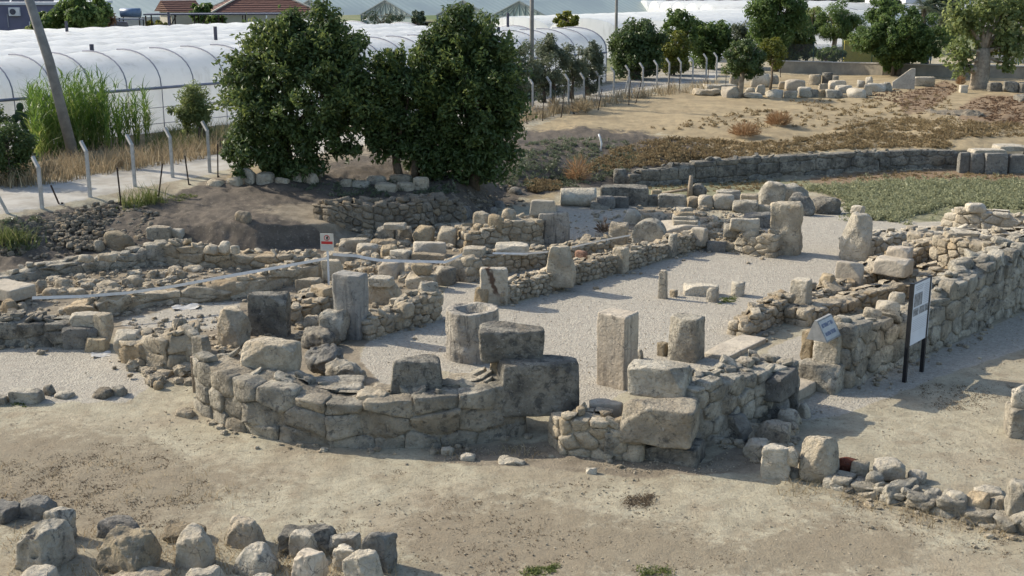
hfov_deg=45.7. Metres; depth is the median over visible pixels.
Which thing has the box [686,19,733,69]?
fig tree
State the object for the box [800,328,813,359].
stone block
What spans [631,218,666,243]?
stone slab
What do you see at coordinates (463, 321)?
column drum
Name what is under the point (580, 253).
stone
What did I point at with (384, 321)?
rubble wall
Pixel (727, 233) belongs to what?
stone block
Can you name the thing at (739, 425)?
fallen stone
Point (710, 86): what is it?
carved stone
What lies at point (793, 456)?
ring stone
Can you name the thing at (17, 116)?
prickly pear
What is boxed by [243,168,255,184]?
boulder
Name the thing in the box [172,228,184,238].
stone block
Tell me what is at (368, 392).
stone
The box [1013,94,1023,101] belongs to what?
stone block
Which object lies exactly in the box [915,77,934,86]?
stone slab
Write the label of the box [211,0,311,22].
tiled house
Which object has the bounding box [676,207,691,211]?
stone slab
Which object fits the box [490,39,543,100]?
olive tree
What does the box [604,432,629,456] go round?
stone block
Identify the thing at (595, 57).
olive tree
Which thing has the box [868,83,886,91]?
carved stone
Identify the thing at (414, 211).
drystone wall
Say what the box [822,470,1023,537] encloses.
rubble wall
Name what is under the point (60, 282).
boulder
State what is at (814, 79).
column drum
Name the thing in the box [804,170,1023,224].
marsh plants
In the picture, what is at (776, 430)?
fallen stone
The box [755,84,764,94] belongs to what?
carved stone
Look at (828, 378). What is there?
stone block
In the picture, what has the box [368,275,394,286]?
stone block
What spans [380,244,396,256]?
stone block
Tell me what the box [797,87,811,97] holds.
carved stone
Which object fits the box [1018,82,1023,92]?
stone block
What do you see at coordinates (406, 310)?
boulder
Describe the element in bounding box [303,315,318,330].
boulder
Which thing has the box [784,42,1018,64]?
garden fence
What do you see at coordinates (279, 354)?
boulder
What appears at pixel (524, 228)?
rubble wall
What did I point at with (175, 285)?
barrier tape
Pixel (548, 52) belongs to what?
olive tree
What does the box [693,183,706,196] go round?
boulder
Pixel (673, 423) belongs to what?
stone block
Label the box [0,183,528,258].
bank rubble
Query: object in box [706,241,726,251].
stone block
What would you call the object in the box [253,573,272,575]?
foreground stone
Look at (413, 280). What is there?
stone block
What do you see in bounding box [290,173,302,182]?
boulder
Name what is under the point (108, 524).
foreground stone
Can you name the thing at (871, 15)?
garden tree
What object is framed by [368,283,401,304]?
stone block
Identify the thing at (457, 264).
stone block
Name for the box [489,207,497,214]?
boulder
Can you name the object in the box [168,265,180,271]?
boulder
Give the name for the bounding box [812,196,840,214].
boulder
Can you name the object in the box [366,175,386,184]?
stone block
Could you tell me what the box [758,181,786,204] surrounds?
boulder
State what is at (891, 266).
stone block
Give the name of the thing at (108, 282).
boulder
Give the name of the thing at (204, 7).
garden tree
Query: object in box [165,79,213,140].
leafy shrub
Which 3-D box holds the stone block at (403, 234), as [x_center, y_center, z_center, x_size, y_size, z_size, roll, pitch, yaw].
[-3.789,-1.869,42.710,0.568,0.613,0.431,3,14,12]
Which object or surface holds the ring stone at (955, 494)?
on the ring stone
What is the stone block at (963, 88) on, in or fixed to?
on the ground at (282, 217)
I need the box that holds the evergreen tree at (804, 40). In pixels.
[779,19,816,60]
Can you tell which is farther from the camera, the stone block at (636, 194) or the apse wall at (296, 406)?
the stone block at (636, 194)
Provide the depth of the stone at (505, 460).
23.87 m
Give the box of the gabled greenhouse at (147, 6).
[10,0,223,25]
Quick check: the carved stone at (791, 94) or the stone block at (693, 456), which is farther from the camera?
the carved stone at (791, 94)
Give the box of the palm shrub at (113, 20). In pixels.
[107,13,118,26]
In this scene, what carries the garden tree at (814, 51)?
on the ground at (282, 217)
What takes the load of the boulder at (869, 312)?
on the wall at (972, 292)
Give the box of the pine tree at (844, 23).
[813,0,867,45]
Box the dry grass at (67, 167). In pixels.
[0,78,722,188]
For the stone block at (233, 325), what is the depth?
30.35 m
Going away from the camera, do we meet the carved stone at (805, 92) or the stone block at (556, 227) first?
the stone block at (556, 227)
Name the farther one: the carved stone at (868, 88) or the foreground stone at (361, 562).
the carved stone at (868, 88)
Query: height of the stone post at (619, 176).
0.787 m
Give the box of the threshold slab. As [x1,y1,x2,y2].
[798,378,815,399]
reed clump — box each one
[13,64,80,160]
[60,62,117,151]
[86,76,162,151]
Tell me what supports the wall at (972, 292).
on the ground at (282, 217)
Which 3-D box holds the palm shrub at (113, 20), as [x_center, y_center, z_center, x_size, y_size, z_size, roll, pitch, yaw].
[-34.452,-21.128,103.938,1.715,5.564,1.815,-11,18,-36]
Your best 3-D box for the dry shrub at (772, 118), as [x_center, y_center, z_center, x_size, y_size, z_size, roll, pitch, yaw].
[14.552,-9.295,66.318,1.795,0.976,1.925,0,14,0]
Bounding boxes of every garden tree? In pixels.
[188,2,213,23]
[204,15,227,23]
[552,10,579,27]
[795,47,820,56]
[805,6,824,35]
[863,0,902,32]
[931,11,969,46]
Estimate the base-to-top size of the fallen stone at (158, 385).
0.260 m
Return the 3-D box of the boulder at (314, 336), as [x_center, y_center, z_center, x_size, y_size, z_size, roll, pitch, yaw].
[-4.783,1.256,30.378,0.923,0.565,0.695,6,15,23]
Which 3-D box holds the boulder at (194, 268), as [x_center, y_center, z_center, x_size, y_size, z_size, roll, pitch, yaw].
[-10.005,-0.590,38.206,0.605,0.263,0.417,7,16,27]
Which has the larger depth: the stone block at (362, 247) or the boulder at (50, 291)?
the stone block at (362, 247)
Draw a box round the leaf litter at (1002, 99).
[866,81,1023,123]
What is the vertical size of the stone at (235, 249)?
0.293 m
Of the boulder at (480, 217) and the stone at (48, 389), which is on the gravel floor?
the stone at (48, 389)
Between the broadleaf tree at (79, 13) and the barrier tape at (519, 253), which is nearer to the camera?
the barrier tape at (519, 253)
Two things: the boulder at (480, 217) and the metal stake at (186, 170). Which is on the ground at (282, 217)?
the metal stake at (186, 170)
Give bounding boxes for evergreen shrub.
[606,17,671,79]
[660,30,692,74]
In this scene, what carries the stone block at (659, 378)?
on the stone block at (673, 423)
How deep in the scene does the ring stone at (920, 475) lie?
22.98 m
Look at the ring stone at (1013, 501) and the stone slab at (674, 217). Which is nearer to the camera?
the ring stone at (1013, 501)
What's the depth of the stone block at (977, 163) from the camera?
60.03 m
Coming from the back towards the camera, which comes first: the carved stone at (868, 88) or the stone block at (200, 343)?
the carved stone at (868, 88)
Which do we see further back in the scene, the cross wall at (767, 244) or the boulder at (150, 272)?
the cross wall at (767, 244)
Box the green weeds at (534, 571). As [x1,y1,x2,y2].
[10,193,737,575]
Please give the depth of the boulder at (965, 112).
71.10 m
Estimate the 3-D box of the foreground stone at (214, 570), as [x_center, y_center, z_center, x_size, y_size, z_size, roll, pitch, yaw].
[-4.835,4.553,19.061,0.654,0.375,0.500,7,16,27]
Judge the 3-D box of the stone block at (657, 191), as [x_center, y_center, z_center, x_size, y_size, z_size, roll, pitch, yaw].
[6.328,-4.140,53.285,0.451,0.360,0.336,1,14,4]
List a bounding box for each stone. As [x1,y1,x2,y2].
[0,498,19,523]
[15,518,77,570]
[18,494,57,519]
[21,564,59,575]
[43,384,55,395]
[43,506,77,536]
[54,390,74,399]
[78,254,93,262]
[92,387,112,399]
[95,524,161,572]
[96,515,139,538]
[98,252,118,261]
[111,566,171,575]
[112,385,127,396]
[153,380,163,389]
[157,368,173,377]
[162,520,206,542]
[175,407,195,418]
[175,522,216,570]
[186,564,224,575]
[204,244,218,254]
[218,241,230,253]
[226,514,265,548]
[230,245,239,254]
[232,541,281,575]
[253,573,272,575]
[277,523,336,554]
[288,528,318,557]
[291,548,328,575]
[329,531,360,554]
[332,543,354,571]
[342,549,383,575]
[356,386,390,399]
[361,531,397,573]
[441,446,453,455]
[460,452,475,460]
[463,245,485,256]
[474,287,488,302]
[490,363,496,373]
[498,455,525,464]
[575,250,587,257]
[586,467,596,474]
[638,349,642,358]
[657,341,667,356]
[669,289,677,296]
[692,88,720,95]
[703,83,736,89]
[706,287,718,302]
[721,86,738,97]
[728,412,752,441]
[729,76,739,86]
[731,281,744,296]
[743,92,762,97]
[743,437,769,459]
[745,87,754,92]
[750,74,769,86]
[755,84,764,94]
[757,419,790,443]
[760,443,790,480]
[765,89,783,97]
[768,398,789,418]
[769,74,778,83]
[770,201,803,255]
[777,408,799,424]
[778,81,784,88]
[784,79,805,90]
[784,91,797,98]
[787,446,799,466]
[788,387,798,410]
[789,466,799,478]
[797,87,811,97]
[798,402,810,418]
[798,435,839,482]
[810,89,817,97]
[818,83,827,89]
[818,89,824,96]
[819,273,835,284]
[825,89,842,97]
[828,80,845,88]
[835,85,851,92]
[840,211,872,261]
[843,479,856,493]
[846,88,865,97]
[850,205,864,213]
[850,460,869,477]
[856,80,864,87]
[864,84,871,95]
[865,76,872,83]
[865,470,884,483]
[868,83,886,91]
[873,457,905,480]
[882,478,921,504]
[884,82,891,90]
[907,469,926,484]
[924,488,941,498]
[946,490,967,501]
[961,518,979,526]
[967,490,989,508]
[974,484,1003,497]
[989,495,1004,510]
[1003,478,1023,516]
[1011,384,1023,408]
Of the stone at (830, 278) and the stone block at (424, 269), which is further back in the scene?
the stone block at (424, 269)
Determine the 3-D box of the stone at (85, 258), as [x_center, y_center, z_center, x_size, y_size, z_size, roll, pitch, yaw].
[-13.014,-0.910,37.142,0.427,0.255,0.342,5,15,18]
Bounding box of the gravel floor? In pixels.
[0,206,1023,420]
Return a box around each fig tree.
[659,8,698,47]
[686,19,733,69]
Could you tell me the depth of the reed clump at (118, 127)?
55.86 m
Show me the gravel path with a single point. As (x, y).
(15, 199)
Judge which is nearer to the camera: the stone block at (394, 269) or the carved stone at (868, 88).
the stone block at (394, 269)
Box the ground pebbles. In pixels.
[3,261,1023,575]
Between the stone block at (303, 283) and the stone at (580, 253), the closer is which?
the stone block at (303, 283)
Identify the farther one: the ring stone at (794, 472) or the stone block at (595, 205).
the stone block at (595, 205)
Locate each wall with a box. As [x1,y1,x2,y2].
[0,239,167,280]
[0,308,70,347]
[58,257,321,314]
[118,317,199,369]
[163,238,320,268]
[192,347,526,448]
[291,291,333,324]
[312,192,466,232]
[361,289,443,340]
[452,234,615,282]
[454,212,543,248]
[499,229,705,305]
[547,402,646,462]
[626,148,879,185]
[679,349,799,448]
[711,229,782,257]
[726,289,795,335]
[779,60,1023,78]
[783,261,947,326]
[789,232,940,298]
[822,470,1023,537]
[833,232,1023,388]
[838,225,933,256]
[876,148,957,169]
[918,223,1023,240]
[929,230,994,268]
[941,202,1023,230]
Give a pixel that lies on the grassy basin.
(919, 218)
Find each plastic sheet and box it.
[91,350,110,356]
[171,303,198,309]
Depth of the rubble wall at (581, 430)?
24.18 m
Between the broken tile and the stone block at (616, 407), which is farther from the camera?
the stone block at (616, 407)
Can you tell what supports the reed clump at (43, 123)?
on the ground at (282, 217)
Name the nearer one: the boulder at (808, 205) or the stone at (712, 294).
the stone at (712, 294)
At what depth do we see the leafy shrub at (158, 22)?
124.86 m
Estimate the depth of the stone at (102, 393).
27.58 m
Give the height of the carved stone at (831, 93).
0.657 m
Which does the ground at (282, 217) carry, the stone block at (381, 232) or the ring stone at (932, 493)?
the stone block at (381, 232)
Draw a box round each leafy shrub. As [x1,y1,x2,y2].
[0,103,15,126]
[0,119,38,182]
[25,23,33,29]
[147,20,167,25]
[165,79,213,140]
[361,10,404,23]
[411,10,425,25]
[815,44,846,61]
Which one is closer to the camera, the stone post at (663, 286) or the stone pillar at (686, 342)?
the stone pillar at (686, 342)
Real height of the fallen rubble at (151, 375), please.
0.904 m
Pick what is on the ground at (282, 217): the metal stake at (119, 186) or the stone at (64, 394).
the metal stake at (119, 186)
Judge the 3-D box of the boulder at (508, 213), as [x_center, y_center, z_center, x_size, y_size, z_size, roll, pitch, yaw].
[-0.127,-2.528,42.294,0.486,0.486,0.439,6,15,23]
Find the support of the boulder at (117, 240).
on the ground at (282, 217)
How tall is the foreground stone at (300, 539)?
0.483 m
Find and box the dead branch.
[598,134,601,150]
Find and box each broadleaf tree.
[30,0,113,28]
[204,0,392,181]
[353,38,461,180]
[408,0,537,190]
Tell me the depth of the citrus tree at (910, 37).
94.26 m
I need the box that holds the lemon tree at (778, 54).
[756,36,788,89]
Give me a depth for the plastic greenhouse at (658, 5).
187.04 m
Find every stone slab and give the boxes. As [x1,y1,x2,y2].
[0,279,35,300]
[69,311,98,326]
[310,283,332,296]
[442,373,480,386]
[495,241,528,255]
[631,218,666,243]
[672,214,694,219]
[673,211,693,215]
[673,219,697,224]
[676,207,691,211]
[835,260,863,286]
[886,246,912,258]
[892,68,915,88]
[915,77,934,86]
[965,203,986,212]
[967,148,1006,152]
[992,143,1023,151]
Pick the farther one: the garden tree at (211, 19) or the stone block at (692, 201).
the garden tree at (211, 19)
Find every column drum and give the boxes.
[445,302,498,364]
[560,188,596,205]
[808,74,820,84]
[822,72,832,83]
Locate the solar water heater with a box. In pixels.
[110,8,144,26]
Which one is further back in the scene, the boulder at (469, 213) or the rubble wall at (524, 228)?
the boulder at (469, 213)
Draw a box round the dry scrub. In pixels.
[523,94,1023,192]
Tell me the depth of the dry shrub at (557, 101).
71.38 m
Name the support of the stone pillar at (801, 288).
on the bench wall at (853, 298)
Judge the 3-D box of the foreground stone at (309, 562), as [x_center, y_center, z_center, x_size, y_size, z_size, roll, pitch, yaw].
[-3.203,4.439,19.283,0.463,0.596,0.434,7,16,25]
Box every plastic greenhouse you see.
[0,12,606,148]
[495,7,928,61]
[641,0,977,17]
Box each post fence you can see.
[0,121,211,213]
[518,52,717,109]
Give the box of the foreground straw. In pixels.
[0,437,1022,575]
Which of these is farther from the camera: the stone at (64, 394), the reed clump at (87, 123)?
the reed clump at (87, 123)
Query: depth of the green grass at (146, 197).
44.09 m
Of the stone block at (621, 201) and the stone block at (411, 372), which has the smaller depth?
the stone block at (411, 372)
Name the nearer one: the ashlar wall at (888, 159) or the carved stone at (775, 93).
the ashlar wall at (888, 159)
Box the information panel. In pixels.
[902,275,932,382]
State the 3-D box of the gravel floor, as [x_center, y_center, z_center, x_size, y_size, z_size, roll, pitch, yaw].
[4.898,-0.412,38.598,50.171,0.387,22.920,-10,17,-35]
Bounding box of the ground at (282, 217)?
[0,15,1023,575]
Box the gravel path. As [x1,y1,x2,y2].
[0,64,721,214]
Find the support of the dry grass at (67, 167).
on the ground at (282, 217)
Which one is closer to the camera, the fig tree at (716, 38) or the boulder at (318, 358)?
the boulder at (318, 358)
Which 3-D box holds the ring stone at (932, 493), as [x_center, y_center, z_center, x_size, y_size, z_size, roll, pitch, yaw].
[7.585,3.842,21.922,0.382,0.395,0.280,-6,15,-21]
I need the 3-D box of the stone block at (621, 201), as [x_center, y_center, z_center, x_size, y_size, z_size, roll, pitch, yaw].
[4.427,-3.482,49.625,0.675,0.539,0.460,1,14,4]
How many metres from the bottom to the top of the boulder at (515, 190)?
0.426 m
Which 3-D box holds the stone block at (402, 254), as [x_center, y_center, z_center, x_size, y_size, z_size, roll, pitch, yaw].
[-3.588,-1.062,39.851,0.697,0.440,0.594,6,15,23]
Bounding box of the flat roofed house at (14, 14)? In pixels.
[0,0,112,30]
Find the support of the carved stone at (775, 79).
on the ground at (282, 217)
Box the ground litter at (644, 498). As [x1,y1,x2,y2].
[1,383,1023,575]
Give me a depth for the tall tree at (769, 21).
100.34 m
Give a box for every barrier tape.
[32,257,326,298]
[333,253,461,262]
[493,251,547,254]
[571,234,630,247]
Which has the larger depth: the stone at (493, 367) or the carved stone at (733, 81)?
the carved stone at (733, 81)
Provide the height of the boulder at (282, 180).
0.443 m
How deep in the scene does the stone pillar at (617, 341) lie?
27.26 m
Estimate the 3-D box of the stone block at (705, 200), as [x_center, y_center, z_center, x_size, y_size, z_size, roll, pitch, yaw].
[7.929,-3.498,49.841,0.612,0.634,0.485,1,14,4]
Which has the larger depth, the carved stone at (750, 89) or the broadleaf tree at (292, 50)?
the carved stone at (750, 89)
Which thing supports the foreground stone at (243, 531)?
on the ground at (282, 217)
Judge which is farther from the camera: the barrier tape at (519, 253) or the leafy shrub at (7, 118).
the leafy shrub at (7, 118)
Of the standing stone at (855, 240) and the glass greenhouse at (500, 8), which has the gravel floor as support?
the standing stone at (855, 240)
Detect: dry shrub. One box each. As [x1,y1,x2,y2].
[545,92,563,110]
[563,154,594,180]
[567,96,594,112]
[593,215,610,233]
[727,119,762,136]
[764,110,793,124]
[954,75,966,84]
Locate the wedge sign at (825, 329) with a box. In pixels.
[806,314,840,342]
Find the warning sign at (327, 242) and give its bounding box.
[320,233,333,284]
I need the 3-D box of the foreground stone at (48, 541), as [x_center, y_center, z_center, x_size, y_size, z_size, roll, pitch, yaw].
[-7.609,4.205,19.808,0.696,0.743,0.842,5,15,17]
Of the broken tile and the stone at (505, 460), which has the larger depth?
the stone at (505, 460)
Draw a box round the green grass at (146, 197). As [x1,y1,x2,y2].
[0,119,232,249]
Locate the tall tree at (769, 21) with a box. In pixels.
[742,0,814,71]
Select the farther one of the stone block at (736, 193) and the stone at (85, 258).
the stone block at (736, 193)
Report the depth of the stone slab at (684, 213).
43.35 m
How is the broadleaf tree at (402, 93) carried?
on the ground at (282, 217)
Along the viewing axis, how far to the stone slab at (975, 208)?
44.70 m
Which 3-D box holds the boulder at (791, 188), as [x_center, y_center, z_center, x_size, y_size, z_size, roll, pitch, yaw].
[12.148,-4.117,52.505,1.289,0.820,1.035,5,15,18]
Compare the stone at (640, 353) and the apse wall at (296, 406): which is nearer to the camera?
the apse wall at (296, 406)
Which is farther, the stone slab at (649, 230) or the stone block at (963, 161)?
the stone block at (963, 161)
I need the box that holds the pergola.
[143,13,281,25]
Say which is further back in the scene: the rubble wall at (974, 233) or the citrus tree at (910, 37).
the citrus tree at (910, 37)
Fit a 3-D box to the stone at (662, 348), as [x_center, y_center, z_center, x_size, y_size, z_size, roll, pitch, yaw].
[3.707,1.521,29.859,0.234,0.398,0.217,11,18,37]
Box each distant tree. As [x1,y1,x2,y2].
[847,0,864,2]
[923,0,960,15]
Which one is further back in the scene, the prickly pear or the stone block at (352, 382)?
the prickly pear
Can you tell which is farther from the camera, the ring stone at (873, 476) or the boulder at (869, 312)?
the boulder at (869, 312)
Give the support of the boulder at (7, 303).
on the ground at (282, 217)
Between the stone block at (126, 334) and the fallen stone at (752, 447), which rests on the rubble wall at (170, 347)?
the stone block at (126, 334)
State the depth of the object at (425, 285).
32.71 m
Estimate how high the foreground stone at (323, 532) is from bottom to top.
0.466 m
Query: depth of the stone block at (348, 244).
41.08 m
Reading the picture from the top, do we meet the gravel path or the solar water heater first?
the solar water heater
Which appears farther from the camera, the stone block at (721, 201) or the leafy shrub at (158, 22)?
the leafy shrub at (158, 22)
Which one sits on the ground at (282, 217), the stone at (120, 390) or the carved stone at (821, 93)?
the carved stone at (821, 93)
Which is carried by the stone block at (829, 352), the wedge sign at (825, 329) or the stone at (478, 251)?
the wedge sign at (825, 329)
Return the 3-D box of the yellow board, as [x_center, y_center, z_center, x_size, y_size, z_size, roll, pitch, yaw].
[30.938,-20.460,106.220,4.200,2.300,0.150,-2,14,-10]
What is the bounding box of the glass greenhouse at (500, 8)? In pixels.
[297,0,654,24]
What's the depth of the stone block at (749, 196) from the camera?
51.63 m
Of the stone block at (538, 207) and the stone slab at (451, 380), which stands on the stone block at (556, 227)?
the stone block at (538, 207)
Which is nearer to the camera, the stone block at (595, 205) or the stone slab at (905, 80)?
the stone block at (595, 205)
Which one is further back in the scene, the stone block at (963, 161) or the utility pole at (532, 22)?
the utility pole at (532, 22)
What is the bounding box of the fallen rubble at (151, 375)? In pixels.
[46,205,801,463]
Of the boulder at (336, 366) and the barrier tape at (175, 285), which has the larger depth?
the barrier tape at (175, 285)
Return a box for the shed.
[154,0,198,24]
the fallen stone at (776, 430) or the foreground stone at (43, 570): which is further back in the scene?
the fallen stone at (776, 430)
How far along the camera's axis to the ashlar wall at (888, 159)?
61.34 m
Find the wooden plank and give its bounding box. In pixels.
[190,356,195,392]
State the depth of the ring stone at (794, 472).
23.20 m
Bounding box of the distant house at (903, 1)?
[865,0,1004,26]
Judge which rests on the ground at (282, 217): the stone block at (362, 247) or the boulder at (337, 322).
the boulder at (337, 322)
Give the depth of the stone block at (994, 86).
82.99 m
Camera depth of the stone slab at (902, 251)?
36.02 m
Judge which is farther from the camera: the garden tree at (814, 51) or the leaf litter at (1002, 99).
the garden tree at (814, 51)
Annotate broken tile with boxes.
[839,457,855,471]
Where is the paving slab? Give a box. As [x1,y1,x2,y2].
[704,334,765,359]
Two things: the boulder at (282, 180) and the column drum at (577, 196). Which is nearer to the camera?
the boulder at (282, 180)
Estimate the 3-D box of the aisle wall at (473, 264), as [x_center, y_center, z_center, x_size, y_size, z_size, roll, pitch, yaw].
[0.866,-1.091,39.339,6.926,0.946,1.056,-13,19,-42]
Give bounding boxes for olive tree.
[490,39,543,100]
[524,32,571,102]
[557,42,591,98]
[574,39,607,95]
[730,20,752,62]
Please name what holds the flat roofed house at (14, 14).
on the ground at (282, 217)
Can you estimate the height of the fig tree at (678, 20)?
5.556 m
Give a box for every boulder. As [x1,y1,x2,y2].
[0,298,18,312]
[18,302,27,309]
[35,280,47,293]
[42,287,58,295]
[54,277,70,287]
[67,287,87,294]
[93,240,104,251]
[96,279,120,287]
[103,230,134,249]
[126,275,144,286]
[145,270,155,278]
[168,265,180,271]
[183,264,203,272]
[206,179,224,186]
[226,176,242,185]
[235,210,251,223]
[240,336,301,372]
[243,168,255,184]
[256,171,274,184]
[274,177,289,183]
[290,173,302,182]
[301,325,340,348]
[303,173,318,184]
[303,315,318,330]
[304,343,343,374]
[319,309,349,341]
[325,358,366,379]
[397,301,414,318]
[464,206,472,218]
[473,211,489,226]
[488,214,502,231]
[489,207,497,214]
[495,200,506,208]
[501,208,515,219]
[508,187,522,194]
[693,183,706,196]
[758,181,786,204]
[784,183,808,200]
[788,192,814,215]
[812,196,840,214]
[863,307,881,318]
[875,300,899,314]
[888,292,905,304]
[907,231,923,242]
[926,108,983,116]
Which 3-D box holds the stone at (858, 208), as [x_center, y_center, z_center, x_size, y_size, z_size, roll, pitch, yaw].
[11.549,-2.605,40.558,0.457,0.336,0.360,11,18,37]
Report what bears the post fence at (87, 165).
on the gravel path
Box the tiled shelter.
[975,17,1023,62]
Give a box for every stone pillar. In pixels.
[332,270,368,339]
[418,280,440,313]
[546,245,575,287]
[596,307,638,390]
[613,247,628,273]
[667,233,677,257]
[668,312,704,362]
[790,277,812,304]
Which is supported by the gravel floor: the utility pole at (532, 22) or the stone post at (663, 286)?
the stone post at (663, 286)
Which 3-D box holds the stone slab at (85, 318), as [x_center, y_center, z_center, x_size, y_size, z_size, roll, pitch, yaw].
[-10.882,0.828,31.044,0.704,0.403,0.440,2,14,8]
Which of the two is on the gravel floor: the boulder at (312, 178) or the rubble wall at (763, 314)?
the rubble wall at (763, 314)
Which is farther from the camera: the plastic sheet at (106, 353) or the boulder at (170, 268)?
the boulder at (170, 268)
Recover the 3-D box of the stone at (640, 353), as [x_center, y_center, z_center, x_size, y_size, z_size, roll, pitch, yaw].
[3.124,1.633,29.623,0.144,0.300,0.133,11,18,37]
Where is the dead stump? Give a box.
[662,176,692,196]
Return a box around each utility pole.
[25,0,78,161]
[529,0,533,105]
[615,0,617,33]
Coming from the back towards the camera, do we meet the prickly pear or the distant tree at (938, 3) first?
the distant tree at (938, 3)
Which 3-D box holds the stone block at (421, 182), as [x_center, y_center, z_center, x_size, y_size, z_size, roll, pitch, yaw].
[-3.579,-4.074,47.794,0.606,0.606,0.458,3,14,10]
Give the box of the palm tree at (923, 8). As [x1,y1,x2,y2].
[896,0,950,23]
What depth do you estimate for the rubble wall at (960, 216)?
44.84 m
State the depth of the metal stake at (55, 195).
42.64 m
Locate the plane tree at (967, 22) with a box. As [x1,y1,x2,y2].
[937,0,1023,89]
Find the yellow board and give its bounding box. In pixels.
[843,40,878,61]
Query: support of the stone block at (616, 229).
on the ground at (282, 217)
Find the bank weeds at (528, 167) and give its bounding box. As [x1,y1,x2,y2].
[0,134,638,255]
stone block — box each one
[0,394,8,405]
[8,388,44,403]
[61,325,97,349]
[84,336,109,351]
[94,312,113,340]
[113,329,140,356]
[146,225,171,241]
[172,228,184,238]
[191,335,211,356]
[216,305,251,347]
[247,291,290,337]
[295,277,321,291]
[316,375,365,393]
[321,259,342,282]
[323,251,352,263]
[338,237,368,251]
[340,179,351,186]
[352,180,369,187]
[356,243,378,253]
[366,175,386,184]
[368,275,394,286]
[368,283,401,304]
[371,238,396,244]
[375,182,397,192]
[376,226,395,238]
[378,262,404,278]
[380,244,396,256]
[383,222,406,229]
[389,174,412,183]
[390,249,411,259]
[390,354,442,394]
[396,226,412,240]
[397,182,414,191]
[405,272,437,288]
[411,252,447,263]
[411,263,432,275]
[413,177,428,189]
[413,225,434,241]
[413,241,445,253]
[435,266,456,285]
[437,226,457,246]
[445,257,467,281]
[478,321,544,362]
[479,267,507,305]
[497,355,578,417]
[530,199,555,215]
[538,211,569,243]
[589,398,622,416]
[590,201,609,209]
[596,195,614,208]
[600,184,648,205]
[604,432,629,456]
[609,221,628,244]
[613,196,628,207]
[619,397,699,449]
[624,208,640,224]
[627,359,691,397]
[640,212,667,220]
[645,438,704,467]
[649,194,657,205]
[651,189,661,194]
[657,193,686,207]
[661,220,700,232]
[683,283,718,295]
[687,196,697,207]
[691,227,707,246]
[698,194,712,208]
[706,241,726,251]
[713,193,733,209]
[716,189,740,198]
[723,223,739,237]
[729,218,759,231]
[732,199,757,213]
[740,193,758,202]
[742,229,758,240]
[743,212,770,228]
[758,204,770,211]
[763,365,798,402]
[798,357,845,394]
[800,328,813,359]
[813,336,841,363]
[873,255,913,277]
[956,152,969,172]
[959,85,967,92]
[969,153,984,173]
[984,153,1007,173]
[987,82,1002,91]
[1001,81,1018,92]
[1003,401,1023,438]
[1007,154,1023,172]
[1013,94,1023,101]
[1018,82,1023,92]
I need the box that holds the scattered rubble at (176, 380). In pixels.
[0,205,875,385]
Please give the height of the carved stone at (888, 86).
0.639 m
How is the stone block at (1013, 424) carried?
on the ground at (282, 217)
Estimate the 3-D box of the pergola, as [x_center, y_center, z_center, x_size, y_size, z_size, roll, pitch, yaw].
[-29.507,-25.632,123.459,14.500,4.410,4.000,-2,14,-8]
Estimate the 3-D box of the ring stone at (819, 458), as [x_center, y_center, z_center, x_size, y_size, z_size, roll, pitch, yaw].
[5.835,3.282,23.135,0.773,0.939,0.620,5,15,18]
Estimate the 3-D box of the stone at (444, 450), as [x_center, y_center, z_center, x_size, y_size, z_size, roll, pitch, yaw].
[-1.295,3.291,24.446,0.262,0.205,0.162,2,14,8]
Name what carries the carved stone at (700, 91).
on the ground at (282, 217)
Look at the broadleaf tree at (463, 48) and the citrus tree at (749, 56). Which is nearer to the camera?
the broadleaf tree at (463, 48)
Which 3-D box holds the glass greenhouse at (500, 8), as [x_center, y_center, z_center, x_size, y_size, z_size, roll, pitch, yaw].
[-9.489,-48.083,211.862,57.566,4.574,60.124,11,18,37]
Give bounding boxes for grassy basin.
[648,179,1023,222]
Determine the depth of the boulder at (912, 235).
39.66 m
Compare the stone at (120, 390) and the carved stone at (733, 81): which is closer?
the stone at (120, 390)
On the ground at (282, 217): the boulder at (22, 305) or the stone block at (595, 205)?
the boulder at (22, 305)
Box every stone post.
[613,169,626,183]
[658,270,667,298]
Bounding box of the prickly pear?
[12,103,30,136]
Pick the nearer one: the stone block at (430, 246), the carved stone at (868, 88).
the stone block at (430, 246)
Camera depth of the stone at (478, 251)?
37.44 m
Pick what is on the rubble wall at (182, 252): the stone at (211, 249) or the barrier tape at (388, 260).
the stone at (211, 249)
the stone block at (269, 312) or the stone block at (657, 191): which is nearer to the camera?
the stone block at (269, 312)
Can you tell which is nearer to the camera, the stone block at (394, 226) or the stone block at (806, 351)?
the stone block at (806, 351)
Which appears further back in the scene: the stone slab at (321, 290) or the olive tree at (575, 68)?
the olive tree at (575, 68)
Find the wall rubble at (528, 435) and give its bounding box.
[0,167,1023,548]
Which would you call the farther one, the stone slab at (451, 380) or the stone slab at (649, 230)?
the stone slab at (649, 230)
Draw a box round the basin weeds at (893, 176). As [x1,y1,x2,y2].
[648,169,1022,191]
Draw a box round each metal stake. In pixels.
[50,185,63,203]
[116,168,121,205]
[157,164,162,195]
[184,156,190,184]
[217,144,218,177]
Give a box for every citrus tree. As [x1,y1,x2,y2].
[721,38,767,97]
[847,3,958,75]
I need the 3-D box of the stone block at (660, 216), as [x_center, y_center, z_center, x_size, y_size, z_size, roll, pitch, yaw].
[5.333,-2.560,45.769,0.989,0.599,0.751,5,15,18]

